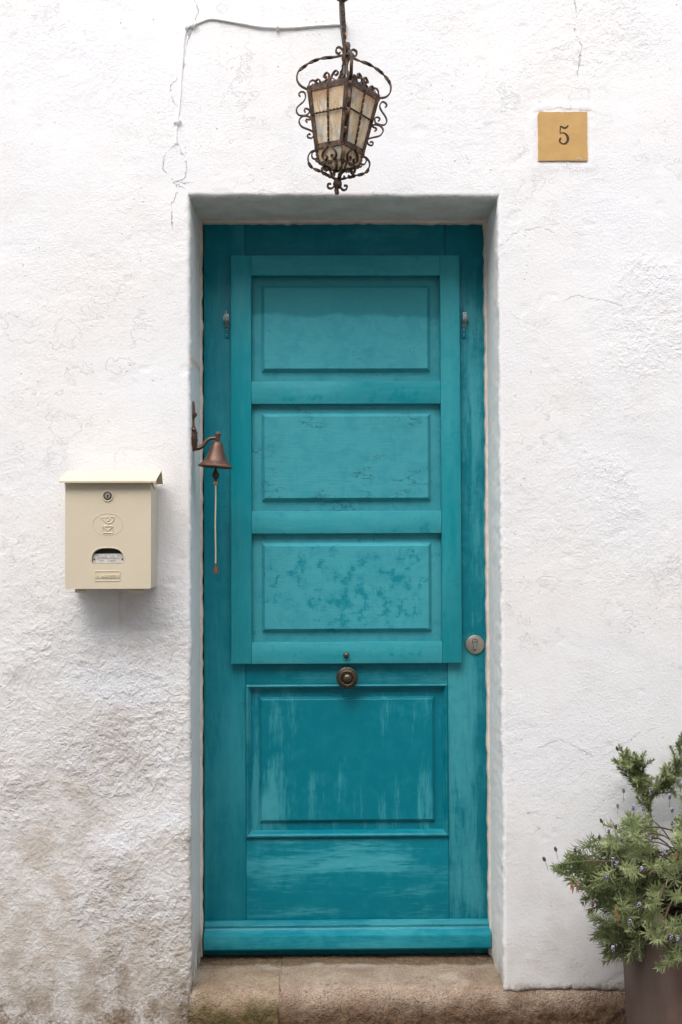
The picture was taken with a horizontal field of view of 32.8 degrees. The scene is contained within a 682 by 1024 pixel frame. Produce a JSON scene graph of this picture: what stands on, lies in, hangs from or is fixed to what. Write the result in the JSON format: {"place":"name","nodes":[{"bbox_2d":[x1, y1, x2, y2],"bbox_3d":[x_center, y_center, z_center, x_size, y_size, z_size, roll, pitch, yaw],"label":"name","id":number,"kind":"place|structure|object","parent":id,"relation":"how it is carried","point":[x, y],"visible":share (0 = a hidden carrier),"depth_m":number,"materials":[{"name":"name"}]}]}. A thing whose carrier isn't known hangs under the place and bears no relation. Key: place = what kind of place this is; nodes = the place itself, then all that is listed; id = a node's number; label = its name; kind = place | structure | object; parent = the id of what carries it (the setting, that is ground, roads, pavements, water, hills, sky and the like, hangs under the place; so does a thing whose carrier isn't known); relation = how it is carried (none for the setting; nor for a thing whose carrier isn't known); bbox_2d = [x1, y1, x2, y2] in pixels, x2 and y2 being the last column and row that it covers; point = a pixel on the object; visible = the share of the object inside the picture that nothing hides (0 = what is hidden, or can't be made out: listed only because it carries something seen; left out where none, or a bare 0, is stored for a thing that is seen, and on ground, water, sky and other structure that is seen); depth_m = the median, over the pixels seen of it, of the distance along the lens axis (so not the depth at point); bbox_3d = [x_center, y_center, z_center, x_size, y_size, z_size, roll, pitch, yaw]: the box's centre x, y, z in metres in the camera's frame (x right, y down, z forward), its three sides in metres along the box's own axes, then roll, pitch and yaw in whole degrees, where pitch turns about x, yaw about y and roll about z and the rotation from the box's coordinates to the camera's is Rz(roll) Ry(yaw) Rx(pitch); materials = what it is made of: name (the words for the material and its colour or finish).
{"place":"outdoors","nodes":[
{"label":"outdoors","id":0,"kind":"place"},
{"label":"street","id":1,"kind":"structure","parent":0,"visible":0},
{"bbox_2d":[0,0,681,1023],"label":"house wall","id":2,"kind":"structure","parent":1,"relation":"on","point":[114,198],"depth_m":3.01,"materials":[{"name":"white paint"}]},
{"bbox_2d":[59,471,162,592],"bbox_3d":[-0.578,0.048,2.924,0.239,0.308,0.127,0,-1,-1],"label":"mailbox","id":3,"kind":"object","parent":2,"relation":"attached to","point":[110,529],"visible":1,"depth_m":2.88,"materials":[{"name":"beige metal"}]},
{"bbox_2d":[65,483,151,588],"bbox_3d":[-0.580,0.058,2.881,0.213,0.265,0.014,0,-1,-1],"label":"door","id":4,"kind":"structure","parent":3,"relation":"in","point":[108,526],"depth_m":2.88,"materials":[{"name":"beige metal"}]},
{"bbox_2d":[191,401,232,573],"bbox_3d":[-0.339,-0.065,3.043,0.109,0.453,0.092,0,-1,-1],"label":"bell","id":5,"kind":"object","parent":2,"relation":"attached to","point":[215,458],"depth_m":3.03,"materials":[{"name":"metal"}]},
{"bbox_2d":[174,18,339,143],"bbox_3d":[-0.214,-1.128,3.022,0.446,0.333,0.014,0,-1,-1],"label":"cable","id":6,"kind":"object","parent":2,"relation":"attached to","point":[193,25],"visible":0.98,"depth_m":3.02,"materials":[{"name":"white plastic"}]},
{"bbox_2d":[296,0,391,194],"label":"lantern","id":7,"kind":"object","parent":2,"relation":"attached to","point":[342,109],"visible":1,"depth_m":2.72,"materials":[{"name":"metal"}]},
{"bbox_2d":[204,224,490,954],"bbox_3d":[0.015,0.206,3.231,0.794,2.043,0.100,0,-1,-1],"label":"front door","id":8,"kind":"structure","parent":2,"relation":"attached to","point":[345,761],"depth_m":3.23,"materials":[{"name":"teal paint"}]},
{"bbox_2d":[537,112,587,160],"bbox_3d":[0.581,-0.984,3.038,0.130,0.130,0.017,0,-1,-1],"label":"number tile","id":9,"kind":"object","parent":2,"relation":"attached to","point":[562,136],"visible":1,"depth_m":3.03,"materials":[{"name":"yellow ceramic"}]},
{"bbox_2d":[188,953,625,1023],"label":"doorstep","id":10,"kind":"object","parent":1,"relation":"on","point":[443,988],"visible":0.75,"depth_m":2.97,"materials":[{"name":"stone"}]},
{"bbox_2d":[614,878,681,1023],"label":"planter","id":11,"kind":"object","parent":1,"relation":"on","point":[652,996],"visible":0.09,"depth_m":2.65,"materials":[{"name":"brown ceramic"}]},
{"bbox_2d":[542,731,681,974],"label":"lavender bush","id":12,"kind":"object","parent":11,"relation":"in","point":[632,861],"visible":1,"depth_m":2.68,"materials":[{"name":"green plant"}]}
]}

